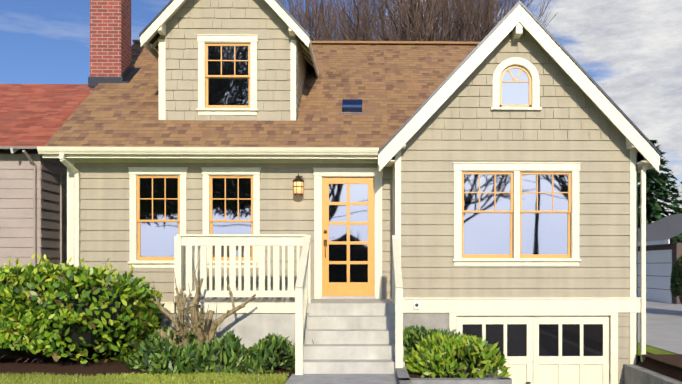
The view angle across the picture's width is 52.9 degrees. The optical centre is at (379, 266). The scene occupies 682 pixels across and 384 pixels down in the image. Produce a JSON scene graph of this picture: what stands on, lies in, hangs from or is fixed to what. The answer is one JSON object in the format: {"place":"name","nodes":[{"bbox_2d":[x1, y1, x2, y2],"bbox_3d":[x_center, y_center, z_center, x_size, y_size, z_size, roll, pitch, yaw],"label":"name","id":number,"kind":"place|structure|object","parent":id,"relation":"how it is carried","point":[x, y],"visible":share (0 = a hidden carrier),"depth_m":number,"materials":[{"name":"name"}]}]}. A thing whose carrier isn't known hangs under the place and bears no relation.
{"place":"outdoors","nodes":[
{"label":"outdoors","id":0,"kind":"place"},
{"bbox_2d":[44,43,476,148],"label":"roof shingles","id":1,"kind":"object","parent":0,"point":[393,87],"visible":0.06,"depth_m":12.76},
{"bbox_2d":[133,40,479,44],"bbox_3d":[-0.870,-5.172,15.876,9.600,0.050,0.260,0,0,-1],"label":"roof ridge cap","id":2,"kind":"object","parent":1,"relation":"on","point":[401,42],"visible":0.36,"depth_m":15.79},
{"bbox_2d":[339,99,364,113],"bbox_3d":[-0.515,-2.970,12.792,0.470,0.352,0.390,0,0,-1],"label":"skylight","id":3,"kind":"object","parent":1,"relation":"on","point":[351,105],"visible":0.83,"depth_m":12.65},
{"bbox_2d":[177,299,404,373],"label":"front steps","id":4,"kind":"structure","parent":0,"point":[348,336],"depth_m":10.06,"materials":[{"name":"grey concrete"}]},
{"bbox_2d":[321,296,375,298],"bbox_3d":[-0.549,0.532,11.861,0.950,0.045,0.160,0,0,-1],"label":"door threshold","id":5,"kind":"object","parent":4,"relation":"on","point":[348,297],"depth_m":11.78,"materials":[{"name":"wood"}]},
{"bbox_2d":[0,0,681,215],"label":"sky","id":6,"kind":"structure","parent":0,"point":[632,49],"materials":[{"name":"blue"}]},
{"bbox_2d":[285,374,397,383],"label":"walkway path","id":7,"kind":"structure","parent":0,"point":[344,379],"depth_m":8.75,"materials":[{"name":"concrete"}]},
{"bbox_2d":[42,0,659,363],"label":"house trim","id":8,"kind":"structure","parent":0,"point":[517,19],"depth_m":11.49,"materials":[{"name":"white wood"}]},
{"bbox_2d":[24,343,681,383],"bbox_3d":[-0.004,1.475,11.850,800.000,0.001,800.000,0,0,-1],"label":"ground","id":9,"kind":"structure","parent":0,"point":[651,349],"depth_m":11.73,"materials":[{"name":"brown soil"}]},
{"bbox_2d":[0,154,66,267],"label":"neighbour walls","id":10,"kind":"structure","parent":9,"relation":"on","point":[16,206],"depth_m":14.72,"materials":[{"name":"beige wood"}]},
{"bbox_2d":[0,146,66,159],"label":"roof deck","id":11,"kind":"structure","parent":10,"relation":"on","point":[27,149],"depth_m":21.32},
{"bbox_2d":[0,84,89,145],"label":"roof shingles","id":12,"kind":"object","parent":11,"relation":"on","point":[35,114],"depth_m":16.68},
{"bbox_2d":[22,150,61,265],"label":"pipes","id":13,"kind":"object","parent":10,"relation":"attached to","point":[34,200],"visible":0.42,"depth_m":14.67,"materials":[{"name":"beige metal"}]},
{"bbox_2d":[90,0,130,92],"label":"chimney stack","id":14,"kind":"object","parent":9,"relation":"on","point":[110,38],"depth_m":13.76,"materials":[{"name":"brick"}]},
{"bbox_2d":[0,371,288,383],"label":"lawn grass","id":15,"kind":"structure","parent":9,"relation":"on","point":[176,378],"depth_m":8.73,"materials":[{"name":"green plant"}]},
{"bbox_2d":[151,263,255,346],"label":"pruned shrub stubs","id":16,"kind":"object","parent":9,"relation":"on","point":[196,318],"visible":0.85,"depth_m":9.69,"materials":[{"name":"brown plant"}]},
{"bbox_2d":[107,313,448,350],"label":"foundation wall","id":17,"kind":"structure","parent":9,"relation":"on","point":[431,321],"depth_m":11.47,"materials":[{"name":"concrete"}]},
{"bbox_2d":[174,234,402,374],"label":"porch railings","id":18,"kind":"object","parent":9,"relation":"on","point":[190,251],"visible":0.94,"depth_m":10.35,"materials":[{"name":"white wood"}]},
{"bbox_2d":[0,351,681,380],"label":"mulch bed","id":19,"kind":"object","parent":9,"relation":"on","point":[74,367],"visible":0.23,"depth_m":10.16,"materials":[{"name":"brown soil"}]},
{"bbox_2d":[0,253,164,363],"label":"laurel hedge","id":20,"kind":"object","parent":19,"relation":"on","point":[53,327],"visible":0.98,"depth_m":9.92,"materials":[{"name":"green plant"}]},
{"bbox_2d":[124,324,511,378],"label":"shrubs","id":21,"kind":"object","parent":19,"relation":"on","point":[434,353],"visible":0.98,"depth_m":9.35,"materials":[{"name":"green plant"}]},
{"bbox_2d":[280,0,555,41],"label":"bare tree","id":22,"kind":"object","parent":9,"relation":"on","point":[472,18],"visible":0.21,"depth_m":24.50,"materials":[{"name":"brown plant"}]},
{"bbox_2d":[396,364,681,383],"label":"planter and retaining walls","id":23,"kind":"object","parent":9,"relation":"on","point":[634,374],"visible":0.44,"depth_m":8.83,"materials":[{"name":"concrete"}]},
{"bbox_2d":[638,140,681,242],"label":"conifer","id":24,"kind":"object","parent":9,"relation":"on","point":[655,209],"depth_m":37.45,"materials":[{"name":"green plant"}]},
{"bbox_3d":[-0.588,-0.525,15.701,9.638,7.400,8.280,0,0,-1],"label":"house","id":25,"kind":"object","parent":9,"relation":"on","visible":0},
{"bbox_2d":[37,146,378,155],"bbox_3d":[-2.821,-1.914,11.321,5.610,0.118,0.125,0,0,-1],"label":"eave gutter","id":26,"kind":"object","parent":25,"relation":"attached to","point":[83,150],"visible":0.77,"depth_m":11.29,"materials":[{"name":"paint"}]},
{"bbox_2d":[74,35,629,383],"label":"lap siding","id":27,"kind":"object","parent":25,"relation":"attached to","point":[429,269],"visible":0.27,"depth_m":11.52,"materials":[{"name":"paint"}]},
{"bbox_2d":[292,173,303,196],"bbox_3d":[-1.392,-1.393,11.689,0.210,0.395,0.253,0,0,-1],"label":"wall lantern","id":28,"kind":"object","parent":27,"relation":"attached to","point":[298,178],"visible":0.88,"depth_m":11.61,"materials":[{"name":"brown metal"}]},
{"bbox_2d":[294,182,302,193],"bbox_3d":[-1.391,-1.340,11.667,0.164,0.200,0.164,0,0,-1],"label":"lantern glass","id":29,"kind":"object","parent":28,"relation":"in","point":[298,188],"visible":0.73,"depth_m":11.60,"materials":[{"name":"yellow glass"}]},
{"bbox_2d":[137,43,570,295],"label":"window sashes","id":30,"kind":"object","parent":25,"relation":"attached to","point":[348,288],"depth_m":11.85,"materials":[{"name":"wood"}]},
{"bbox_2d":[324,230,326,256],"bbox_3d":[-0.944,-0.396,11.818,0.060,0.477,0.078,0,0,-1],"label":"door handle","id":31,"kind":"object","parent":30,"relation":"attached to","point":[325,241],"depth_m":11.82,"materials":[{"name":"gold metal"}]},
{"bbox_2d":[140,46,567,281],"bbox_3d":[-0.471,-1.854,11.955,7.338,4.264,0.675,0,0,3],"label":"window glass","id":32,"kind":"object","parent":30,"relation":"in","point":[541,233],"visible":0.88,"depth_m":11.82,"materials":[{"name":"clear glass"}]},
{"bbox_2d":[59,153,648,361],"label":"downspouts","id":33,"kind":"object","parent":25,"relation":"attached to","point":[69,165],"visible":0.73,"depth_m":11.47,"materials":[{"name":"paint"}]},
{"bbox_2d":[160,0,625,140],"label":"shingle siding","id":34,"kind":"object","parent":25,"relation":"attached to","point":[570,110],"visible":0.69,"depth_m":11.52,"materials":[{"name":"paint"}]},
{"bbox_2d":[149,33,644,160],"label":"roof soffit","id":35,"kind":"structure","parent":25,"relation":"on","point":[157,35],"depth_m":12.48,"materials":[{"name":"white wood"}]},
{"bbox_2d":[88,61,139,86],"bbox_3d":[-5.454,-3.960,14.073,0.815,0.705,0.695,0,0,-1],"label":"chimney flashing","id":36,"kind":"object","parent":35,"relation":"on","point":[128,74],"visible":0.71,"depth_m":13.73,"materials":[{"name":"grey metal"}]},
{"bbox_2d":[414,301,419,308],"bbox_3d":[0.613,0.645,11.429,0.100,0.140,0.022,0,0,-1],"label":"outlet cover","id":37,"kind":"object","parent":25,"relation":"attached to","point":[418,303],"visible":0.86,"depth_m":11.42,"materials":[{"name":"white paint"}]},
{"bbox_2d":[139,0,660,154],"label":"roof drip edge","id":38,"kind":"object","parent":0,"point":[472,52],"visible":0.98,"depth_m":11.20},
{"bbox_2d":[405,364,472,377],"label":"planter soil","id":39,"kind":"structure","parent":0,"point":[413,375],"depth_m":8.94,"materials":[{"name":"brown soil"}]},
{"bbox_2d":[449,313,617,383],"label":"garage door","id":40,"kind":"structure","parent":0,"point":[533,367],"depth_m":11.55,"materials":[{"name":"white wood"}]},
{"bbox_2d":[638,300,681,353],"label":"driveway","id":41,"kind":"structure","parent":0,"point":[663,326],"depth_m":16.69,"materials":[{"name":"concrete"}]},
{"bbox_2d":[670,255,681,303],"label":"arborvitae shrub","id":42,"kind":"object","parent":41,"relation":"on","point":[676,283],"visible":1,"depth_m":20.00,"materials":[{"name":"green plant"}]},
{"bbox_2d":[638,243,681,303],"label":"garage walls","id":43,"kind":"structure","parent":0,"point":[676,248],"depth_m":27.00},
{"bbox_2d":[638,239,671,302],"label":"garage doors","id":44,"kind":"structure","parent":43,"relation":"attached to","point":[659,266],"depth_m":28.21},
{"bbox_2d":[638,213,681,241],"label":"garage roof","id":45,"kind":"structure","parent":43,"relation":"on","point":[669,227],"depth_m":30.05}
]}

